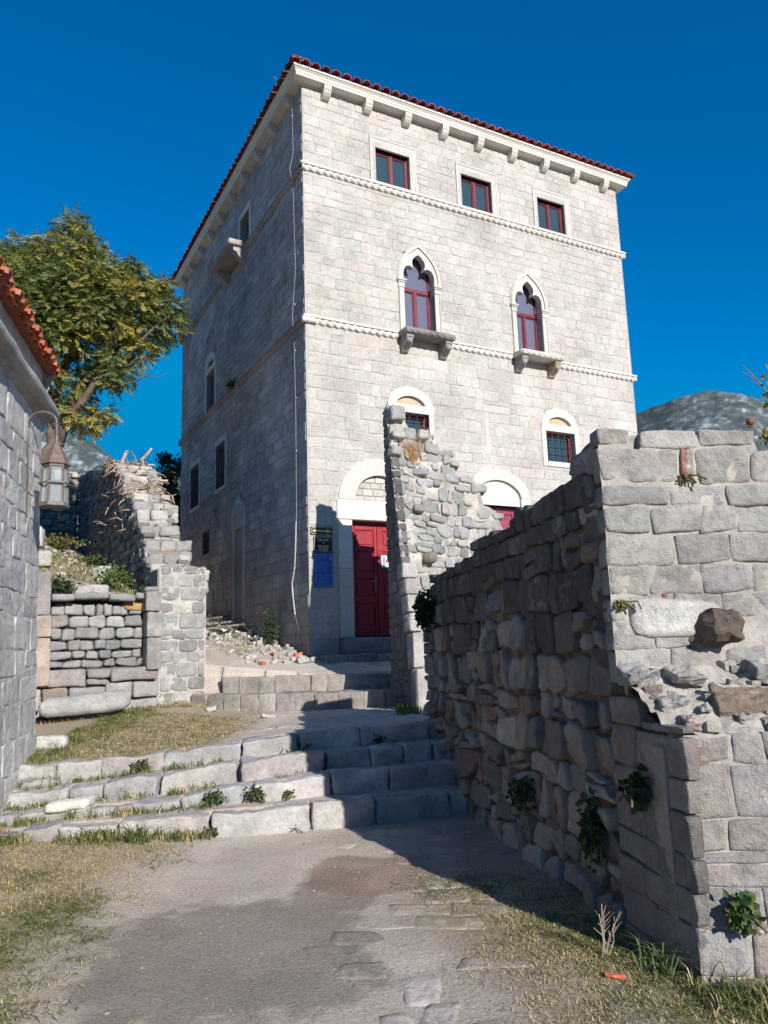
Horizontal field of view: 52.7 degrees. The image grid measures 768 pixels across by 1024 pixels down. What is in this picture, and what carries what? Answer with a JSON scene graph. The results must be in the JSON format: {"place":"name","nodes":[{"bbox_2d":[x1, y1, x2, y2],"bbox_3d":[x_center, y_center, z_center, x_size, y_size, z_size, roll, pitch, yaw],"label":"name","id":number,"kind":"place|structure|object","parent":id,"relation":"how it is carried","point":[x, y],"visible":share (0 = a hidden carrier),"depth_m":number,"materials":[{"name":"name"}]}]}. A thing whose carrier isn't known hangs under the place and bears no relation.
{"place":"outdoors","nodes":[
{"label":"outdoors","id":0,"kind":"place"},
{"bbox_2d":[0,543,767,1023],"bbox_3d":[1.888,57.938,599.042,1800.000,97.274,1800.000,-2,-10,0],"label":"ground","id":1,"kind":"structure","parent":0,"point":[268,985],"depth_m":4.63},
{"bbox_2d":[0,822,17,844],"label":"grass tuft","id":2,"kind":"object","parent":1,"relation":"on","point":[1,829],"visible":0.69,"depth_m":6.83,"materials":[{"name":"plant"}]},
{"bbox_2d":[0,255,60,812],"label":"stone house","id":3,"kind":"structure","parent":1,"relation":"on","point":[29,367],"depth_m":8.03,"materials":[{"name":"stone"}]},
{"bbox_2d":[29,411,70,509],"bbox_3d":[-3.745,-0.598,8.500,0.612,1.092,0.315,3,-11,-23],"label":"wall lantern","id":4,"kind":"object","parent":3,"relation":"attached to","point":[54,484],"depth_m":8.44,"materials":[{"name":"metal"}]},
{"bbox_2d":[20,776,59,787],"bbox_3d":[-3.532,2.793,7.934,0.364,0.169,0.334,4,-11,-28],"label":"loose stone","id":5,"kind":"object","parent":1,"relation":"on","point":[45,782],"visible":0.54,"depth_m":7.83,"materials":[{"name":"grey stone"}]},
{"bbox_2d":[39,526,44,547],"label":"loose stone","id":6,"kind":"object","parent":1,"relation":"on","point":[42,535],"visible":0.24,"depth_m":16.15,"materials":[{"name":"grey stone"}]},
{"bbox_2d":[39,550,51,566],"bbox_3d":[-6.553,0.865,14.444,0.656,0.351,0.447,4,-11,-28],"label":"loose stone","id":7,"kind":"object","parent":1,"relation":"on","point":[45,557],"visible":0.33,"depth_m":14.36,"materials":[{"name":"grey stone"}]},
{"bbox_2d":[30,776,69,785],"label":"grass tuft","id":8,"kind":"object","parent":1,"relation":"on","point":[54,779],"visible":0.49,"depth_m":7.86,"materials":[{"name":"green plant"}]},
{"bbox_2d":[35,735,68,750],"bbox_3d":[-3.854,2.692,9.005,0.353,0.207,0.200,0,-10,-9],"label":"loose stone","id":9,"kind":"object","parent":1,"relation":"on","point":[43,741],"visible":0.73,"depth_m":8.93,"materials":[{"name":"grey stone"}]},
{"bbox_2d":[40,472,78,549],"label":"rubble wall","id":10,"kind":"structure","parent":1,"relation":"on","point":[58,521],"depth_m":23.03,"materials":[{"name":"stone"}]},
{"bbox_2d":[51,573,80,594],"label":"weed shrub","id":11,"kind":"object","parent":1,"relation":"on","point":[58,586],"visible":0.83,"depth_m":12.62,"materials":[{"name":"green plant"}]},
{"bbox_2d":[44,532,90,549],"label":"weed shrub","id":12,"kind":"object","parent":1,"relation":"on","point":[59,541],"visible":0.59,"depth_m":17.54,"materials":[{"name":"green plant"}]},
{"bbox_2d":[44,795,95,813],"bbox_3d":[-2.953,2.741,7.277,0.444,0.128,0.230,-1,-10,-7],"label":"loose stone","id":13,"kind":"object","parent":1,"relation":"on","point":[55,806],"visible":0.99,"depth_m":7.19,"materials":[{"name":"grey stone"}]},
{"bbox_2d":[71,586,93,593],"bbox_3d":[-4.994,1.341,12.823,0.269,0.236,0.343,-9,-12,36],"label":"loose stone","id":14,"kind":"object","parent":1,"relation":"on","point":[82,589],"visible":0.4,"depth_m":12.72,"materials":[{"name":"grey stone"}]},
{"bbox_2d":[38,689,130,717],"bbox_3d":[-4.290,2.749,11.136,1.241,0.340,0.358,2,-11,-23],"label":"stone block","id":15,"kind":"object","parent":1,"relation":"on","point":[100,702],"depth_m":11.01,"materials":[{"name":"grey stone"}]},
{"bbox_2d":[66,552,110,567],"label":"weed shrub","id":16,"kind":"object","parent":1,"relation":"on","point":[90,562],"visible":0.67,"depth_m":16.89,"materials":[{"name":"green plant"}]},
{"bbox_2d":[66,823,118,846],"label":"grass tuft","id":17,"kind":"object","parent":1,"relation":"on","point":[93,840],"visible":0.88,"depth_m":6.58,"materials":[{"name":"green plant"}]},
{"bbox_2d":[0,202,194,481],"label":"broadleaf tree","id":18,"kind":"object","parent":1,"relation":"on","point":[75,292],"visible":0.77,"depth_m":16.57,"materials":[{"name":"green plant"}]},
{"bbox_2d":[85,584,109,592],"bbox_3d":[-4.873,1.345,13.134,0.421,0.243,0.289,1,-10,-14],"label":"loose stone","id":19,"kind":"object","parent":1,"relation":"on","point":[101,588],"visible":0.44,"depth_m":13.04,"materials":[{"name":"grey stone"}]},
{"bbox_2d":[92,565,114,580],"bbox_3d":[-5.398,1.200,14.903,0.321,0.341,0.359,-9,-12,34],"label":"loose stone","id":20,"kind":"object","parent":1,"relation":"on","point":[94,571],"visible":0.38,"depth_m":14.77,"materials":[{"name":"grey stone"}]},
{"bbox_2d":[93,560,135,591],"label":"weed shrub","id":21,"kind":"object","parent":1,"relation":"on","point":[116,579],"visible":0.95,"depth_m":13.96,"materials":[{"name":"green plant"}]},
{"bbox_2d":[35,564,205,719],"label":"stone wall","id":22,"kind":"structure","parent":1,"relation":"on","point":[149,649],"depth_m":12.16,"materials":[{"name":"stone"}]},
{"bbox_2d":[113,821,168,845],"bbox_3d":[-2.074,2.767,6.707,0.691,0.170,0.621,5,-12,-32],"label":"grass tuft","id":23,"kind":"object","parent":1,"relation":"on","point":[131,833],"visible":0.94,"depth_m":6.62,"materials":[{"name":"green plant"}]},
{"bbox_2d":[134,584,149,600],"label":"weed shrub","id":24,"kind":"object","parent":1,"relation":"on","point":[141,590],"visible":0.09,"depth_m":13.03,"materials":[{"name":"green plant"}]},
{"bbox_2d":[76,463,209,594],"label":"ruined wall","id":25,"kind":"structure","parent":1,"relation":"on","point":[146,543],"depth_m":15.92,"materials":[{"name":"stone"}]},
{"bbox_2d":[92,448,175,548],"bbox_3d":[-5.727,-0.309,17.483,1.406,2.652,4.660,3,-11,-28],"label":"dead ivy","id":26,"kind":"object","parent":25,"relation":"attached to","point":[123,461],"visible":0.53,"depth_m":16.93,"materials":[{"name":"beige plant"}]},
{"bbox_2d":[154,450,180,530],"bbox_3d":[-7.161,0.313,25.858,2.309,5.036,1.862,-2,-10,0],"label":"evergreen tree","id":27,"kind":"object","parent":1,"relation":"on","point":[166,461],"visible":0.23,"depth_m":25.86,"materials":[{"name":"green plant"}]},
{"bbox_2d":[200,826,217,840],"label":"step weed","id":28,"kind":"object","parent":1,"relation":"on","point":[208,833],"visible":0.98,"depth_m":6.81,"materials":[{"name":"green plant"}]},
{"bbox_2d":[204,705,216,711],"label":"loose stone","id":29,"kind":"object","parent":1,"relation":"on","point":[209,709],"visible":0.99,"depth_m":11.65,"materials":[{"name":"grey stone"}]},
{"bbox_2d":[7,738,446,808],"bbox_3d":[-1.612,2.762,7.960,5.261,0.588,0.710,0,-10,-10],"label":"stone step","id":30,"kind":"object","parent":1,"relation":"on","point":[252,768],"visible":0.45,"depth_m":7.74,"materials":[{"name":"grey stone"}]},
{"bbox_2d":[130,758,150,773],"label":"step weed","id":31,"kind":"object","parent":30,"relation":"on","point":[140,766],"visible":0.93,"depth_m":7.98,"materials":[{"name":"green plant"}]},
{"bbox_2d":[0,759,456,825],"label":"stone step","id":32,"kind":"object","parent":1,"relation":"on","point":[309,784],"visible":0.39,"depth_m":7.49,"materials":[{"name":"grey stone"}]},
{"bbox_2d":[19,719,439,783],"bbox_3d":[-1.434,2.670,8.388,4.825,0.617,0.641,0,-10,-11],"label":"stone step","id":33,"kind":"object","parent":1,"relation":"on","point":[341,737],"visible":0.52,"depth_m":8.14,"materials":[{"name":"grey stone"}]},
{"bbox_2d":[206,613,257,638],"bbox_3d":[-4.047,2.579,17.745,2.087,0.723,3.999,2,-11,-21],"label":"brushwood","id":34,"kind":"object","parent":1,"relation":"on","point":[219,631],"visible":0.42,"depth_m":17.02,"materials":[{"name":"brown plant"}]},
{"bbox_2d":[206,615,228,619],"bbox_3d":[-4.033,2.491,18.152,0.140,0.194,1.592,-5,-11,18],"label":"plank","id":35,"kind":"object","parent":34,"relation":"on","point":[217,617],"visible":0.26,"depth_m":18.27,"materials":[{"name":"grey wood"}]},
{"bbox_2d":[207,621,230,624],"bbox_3d":[-4.007,2.522,17.352,1.294,0.165,0.140,7,-14,-42],"label":"plank","id":36,"kind":"object","parent":34,"relation":"on","point":[218,622],"visible":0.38,"depth_m":17.51,"materials":[{"name":"grey wood"}]},
{"bbox_2d":[206,623,248,629],"bbox_3d":[-3.496,2.478,16.715,0.140,0.184,1.493,-9,-12,35],"label":"plank","id":37,"kind":"object","parent":34,"relation":"on","point":[226,626],"visible":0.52,"depth_m":16.76,"materials":[{"name":"grey wood"}]},
{"bbox_2d":[0,786,468,841],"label":"stone step","id":38,"kind":"object","parent":1,"relation":"on","point":[369,809],"visible":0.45,"depth_m":7.01,"materials":[{"name":"grey stone"}]},
{"bbox_2d":[200,786,228,807],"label":"step weed","id":39,"kind":"object","parent":38,"relation":"on","point":[213,797],"visible":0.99,"depth_m":7.25,"materials":[{"name":"green plant"}]},
{"bbox_2d":[242,786,266,802],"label":"step weed","id":40,"kind":"object","parent":38,"relation":"on","point":[254,795],"visible":1,"depth_m":7.30,"materials":[{"name":"green plant"}]},
{"bbox_2d":[206,619,316,665],"bbox_3d":[-3.574,2.643,16.477,1.806,1.202,7.171,3,-11,-28],"label":"rubble","id":41,"kind":"object","parent":1,"relation":"on","point":[288,650],"visible":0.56,"depth_m":14.72,"materials":[{"name":"stone"}]},
{"bbox_2d":[261,713,275,717],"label":"loose stone","id":42,"kind":"object","parent":1,"relation":"on","point":[263,715],"visible":0.9,"depth_m":10.84,"materials":[{"name":"grey stone"}]},
{"bbox_2d":[260,607,280,647],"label":"weed shrub","id":43,"kind":"object","parent":1,"relation":"on","point":[270,625],"visible":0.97,"depth_m":15.36,"materials":[{"name":"green plant"}]},
{"bbox_2d":[283,789,295,799],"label":"step weed","id":44,"kind":"object","parent":1,"relation":"on","point":[288,793],"visible":0.99,"depth_m":7.35,"materials":[{"name":"green plant"}]},
{"bbox_2d":[191,688,396,711],"bbox_3d":[-1.419,3.001,12.205,3.345,0.354,0.775,-4,-10,9],"label":"stone step","id":45,"kind":"object","parent":1,"relation":"on","point":[307,700],"visible":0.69,"depth_m":11.89,"materials":[{"name":"grey stone"}]},
{"bbox_2d":[293,652,302,657],"bbox_3d":[-1.553,2.604,14.047,0.161,0.125,0.223,1,-10,-15],"label":"tile fragment","id":46,"kind":"object","parent":1,"relation":"on","point":[296,654],"visible":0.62,"depth_m":13.96,"materials":[{"name":"ceramic"}]},
{"bbox_2d":[222,671,388,692],"bbox_3d":[-1.274,2.880,12.944,2.749,0.359,0.736,-3,-10,4],"label":"stone step","id":47,"kind":"object","parent":1,"relation":"on","point":[328,682],"visible":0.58,"depth_m":12.61,"materials":[{"name":"grey stone"}]},
{"bbox_2d":[225,708,425,740],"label":"landing paving","id":48,"kind":"structure","parent":1,"relation":"on","point":[326,717],"depth_m":9.73,"materials":[{"name":"stone"}]},
{"bbox_2d":[1,710,656,1023],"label":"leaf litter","id":49,"kind":"object","parent":1,"relation":"on","point":[60,1005],"visible":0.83,"depth_m":5.00,"materials":[{"name":"brown plant"}]},
{"bbox_2d":[4,546,655,1022],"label":"pebbles","id":50,"kind":"object","parent":1,"relation":"on","point":[210,806],"visible":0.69,"depth_m":6.40,"materials":[{"name":"stone"}]},
{"bbox_2d":[315,653,390,662],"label":"stone step","id":51,"kind":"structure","parent":1,"relation":"on","point":[369,657],"depth_m":13.98,"materials":[{"name":"stone"}]},
{"bbox_2d":[316,660,391,672],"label":"court paving","id":52,"kind":"structure","parent":1,"relation":"on","point":[352,665],"depth_m":13.65,"materials":[{"name":"stone"}]},
{"bbox_2d":[372,733,385,743],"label":"step weed","id":53,"kind":"object","parent":1,"relation":"on","point":[375,740],"visible":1,"depth_m":8.47,"materials":[{"name":"green plant"}]},
{"bbox_2d":[170,55,637,655],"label":"palace","id":54,"kind":"structure","parent":1,"relation":"on","point":[356,259],"depth_m":17.32,"materials":[{"name":"stone"}]},
{"bbox_2d":[189,457,200,512],"bbox_3d":[-5.369,-0.759,22.445,0.289,1.460,1.120,3,-11,-28],"label":"window","id":55,"kind":"structure","parent":54,"relation":"in","point":[197,498],"depth_m":22.55,"materials":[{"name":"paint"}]},
{"bbox_2d":[201,523,210,558],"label":"window","id":56,"kind":"structure","parent":54,"relation":"in","point":[208,527],"depth_m":20.93,"materials":[{"name":"paint"}]},
{"bbox_2d":[205,352,215,412],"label":"window","id":57,"kind":"structure","parent":54,"relation":"in","point":[208,368],"depth_m":21.74,"materials":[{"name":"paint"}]},
{"bbox_2d":[214,433,226,493],"bbox_3d":[-4.158,-1.237,20.217,0.289,1.410,1.020,3,-11,-28],"label":"window","id":58,"kind":"structure","parent":54,"relation":"in","point":[223,471],"depth_m":20.19,"materials":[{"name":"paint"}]},
{"bbox_2d":[223,378,236,389],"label":"wall weed","id":59,"kind":"object","parent":54,"relation":"attached to","point":[230,384],"depth_m":19.29,"materials":[{"name":"green plant"}]},
{"bbox_2d":[209,200,250,287],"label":"window","id":60,"kind":"structure","parent":54,"relation":"in","point":[234,251],"depth_m":19.59,"materials":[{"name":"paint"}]},
{"bbox_2d":[310,527,332,534],"bbox_3d":[-1.187,0.362,14.775,0.460,0.150,0.022,3,-11,-28],"label":"direction sign","id":61,"kind":"object","parent":54,"relation":"attached to","point":[321,530],"visible":1,"depth_m":14.76,"materials":[{"name":"metal"}]},
{"bbox_2d":[313,553,332,586],"bbox_3d":[-1.147,1.098,14.654,0.397,0.645,0.020,3,-11,-28],"label":"info board","id":62,"kind":"object","parent":54,"relation":"attached to","point":[323,569],"visible":1,"depth_m":14.64,"materials":[{"name":"paint"}]},
{"bbox_2d":[313,537,332,552],"bbox_3d":[-1.159,0.621,14.740,0.395,0.295,0.021,3,-11,-28],"label":"name sign","id":63,"kind":"object","parent":54,"relation":"attached to","point":[323,544],"visible":1,"depth_m":14.73,"materials":[{"name":"metal"}]},
{"bbox_2d":[336,459,391,654],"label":"door","id":64,"kind":"structure","parent":54,"relation":"in","point":[364,595],"depth_m":15.24,"materials":[{"name":"paint"}]},
{"bbox_2d":[381,556,388,567],"bbox_3d":[0.051,0.995,15.543,0.220,0.240,0.004,3,-11,-28],"label":"paper notice","id":65,"kind":"object","parent":54,"relation":"attached to","point":[385,562],"visible":0.74,"depth_m":15.52,"materials":[{"name":"paper"}]},
{"bbox_2d":[369,135,416,192],"bbox_3d":[0.140,-7.639,17.224,1.160,1.115,0.328,3,-11,-28],"label":"window","id":66,"kind":"structure","parent":54,"relation":"in","point":[393,170],"depth_m":17.24,"materials":[{"name":"paint"}]},
{"bbox_2d":[387,386,434,443],"bbox_3d":[0.489,-1.905,16.385,1.131,1.415,0.593,2,-11,-23],"label":"window","id":67,"kind":"structure","parent":54,"relation":"in","point":[414,400],"depth_m":16.36,"materials":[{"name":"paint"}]},
{"bbox_2d":[397,245,455,360],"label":"window","id":68,"kind":"structure","parent":54,"relation":"in","point":[413,277],"depth_m":16.96,"materials":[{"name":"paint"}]},
{"bbox_2d":[455,162,498,215],"bbox_3d":[2.115,-7.518,18.272,1.160,1.115,0.328,3,-11,-28],"label":"window","id":69,"kind":"structure","parent":54,"relation":"in","point":[475,194],"depth_m":18.30,"materials":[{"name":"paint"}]},
{"bbox_2d":[482,405,509,454],"bbox_3d":[2.523,-1.798,17.240,0.750,1.130,0.028,3,-11,-28],"label":"blocked window","id":70,"kind":"structure","parent":54,"relation":"in","point":[490,409],"depth_m":17.15,"materials":[{"name":"stone"}]},
{"bbox_2d":[473,469,530,528],"bbox_3d":[2.497,0.979,16.809,1.740,3.856,0.275,3,-11,-28],"label":"door","id":71,"kind":"structure","parent":54,"relation":"in","point":[504,488],"depth_m":17.09,"materials":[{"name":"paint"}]},
{"bbox_2d":[510,272,563,378],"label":"window","id":72,"kind":"structure","parent":54,"relation":"in","point":[522,299],"depth_m":18.37,"materials":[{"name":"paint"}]},
{"bbox_2d":[532,186,571,236],"bbox_3d":[4.091,-7.397,19.320,1.160,1.115,0.328,3,-11,-28],"label":"window","id":73,"kind":"structure","parent":54,"relation":"in","point":[549,215],"depth_m":19.35,"materials":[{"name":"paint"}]},
{"bbox_2d":[541,409,579,467],"bbox_3d":[4.035,-1.689,18.267,1.131,1.415,0.593,2,-11,-23],"label":"window","id":74,"kind":"structure","parent":54,"relation":"in","point":[555,447],"depth_m":18.18,"materials":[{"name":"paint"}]},
{"bbox_2d":[382,405,503,710],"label":"ruined wall","id":75,"kind":"structure","parent":1,"relation":"on","point":[441,517],"depth_m":12.38,"materials":[{"name":"stone"}]},
{"bbox_2d":[399,421,434,464],"bbox_3d":[0.604,-1.189,12.664,0.761,0.857,0.314,2,-11,-20],"label":"dry plant","id":76,"kind":"object","parent":75,"relation":"on","point":[411,452],"visible":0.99,"depth_m":12.62,"materials":[{"name":"brown plant"}]},
{"bbox_2d":[422,429,767,987],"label":"ruined wall","id":77,"kind":"structure","parent":1,"relation":"on","point":[553,675],"depth_m":4.65,"materials":[{"name":"stone"}]},
{"bbox_2d":[411,588,436,632],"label":"wall weed","id":78,"kind":"object","parent":77,"relation":"attached to","point":[423,607],"depth_m":8.85,"materials":[{"name":"green plant"}]},
{"bbox_2d":[505,767,538,811],"bbox_3d":[1.046,2.087,5.832,0.238,0.312,0.231,-7,-11,27],"label":"wall weed","id":79,"kind":"object","parent":77,"relation":"attached to","point":[523,791],"depth_m":5.79,"materials":[{"name":"green plant"}]},
{"bbox_2d":[575,787,611,872],"bbox_3d":[1.252,1.908,4.653,0.209,0.488,0.240,-2,-10,0],"label":"wall weed","id":80,"kind":"object","parent":77,"relation":"attached to","point":[592,830],"depth_m":4.63,"materials":[{"name":"green plant"}]},
{"bbox_2d":[602,599,641,611],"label":"wall weed","id":81,"kind":"object","parent":77,"relation":"attached to","point":[622,603],"depth_m":4.47,"materials":[{"name":"green plant"}]},
{"bbox_2d":[618,762,653,814],"bbox_3d":[1.364,1.480,4.160,0.204,0.281,0.221,-2,-10,0],"label":"wall weed","id":82,"kind":"object","parent":77,"relation":"attached to","point":[637,791],"depth_m":4.13,"materials":[{"name":"green plant"}]},
{"bbox_2d":[676,472,706,484],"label":"wall weed","id":83,"kind":"object","parent":77,"relation":"attached to","point":[686,478],"depth_m":4.66,"materials":[{"name":"green plant"}]},
{"bbox_2d":[723,889,767,936],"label":"wall weed","id":84,"kind":"object","parent":77,"relation":"attached to","point":[743,912],"depth_m":3.60,"materials":[{"name":"green plant"}]},
{"bbox_2d":[594,904,621,956],"bbox_3d":[1.151,2.169,4.002,0.155,0.250,0.082,-2,-10,0],"label":"dead weed","id":85,"kind":"object","parent":1,"relation":"on","point":[601,924],"visible":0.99,"depth_m":3.99,"materials":[{"name":"beige plant"}]},
{"bbox_2d":[603,972,624,979],"bbox_3d":[1.110,2.236,3.732,0.098,0.031,0.049,-2,-10,0],"label":"tile fragment","id":86,"kind":"object","parent":1,"relation":"on","point":[621,976],"visible":1,"depth_m":3.72,"materials":[{"name":"ceramic"}]},
{"bbox_2d":[620,931,720,982],"bbox_3d":[1.374,2.177,3.776,0.466,0.157,0.517,-2,-10,0],"label":"grass tuft","id":87,"kind":"object","parent":1,"relation":"on","point":[664,962],"visible":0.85,"depth_m":3.78,"materials":[{"name":"plant"}]},
{"bbox_2d":[691,961,767,1023],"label":"grass tuft","id":88,"kind":"object","parent":1,"relation":"on","point":[761,991],"visible":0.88,"depth_m":3.40,"materials":[{"name":"green plant"}]},
{"bbox_2d":[743,365,767,447],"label":"pomegranate tree","id":89,"kind":"object","parent":1,"relation":"on","point":[750,423],"visible":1,"depth_m":8.27,"materials":[{"name":"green plant"}]},
{"bbox_2d":[0,537,767,1023],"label":"grass","id":90,"kind":"structure","parent":0,"point":[592,963],"depth_m":4.99,"materials":[{"name":"plant"}]},
{"bbox_2d":[0,0,767,472],"label":"sky","id":91,"kind":"structure","parent":0,"point":[136,113],"materials":[{"name":"blue"}]},
{"bbox_2d":[41,390,767,538],"bbox_3d":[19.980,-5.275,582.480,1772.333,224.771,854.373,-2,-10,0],"label":"mountain","id":92,"kind":"structure","parent":0,"point":[713,410],"depth_m":666.79,"materials":[{"name":"grey stone"}]},
{"bbox_2d":[303,827,684,1023],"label":"paving","id":93,"kind":"structure","parent":0,"point":[425,990],"depth_m":4.22,"materials":[{"name":"stone"}]}
]}

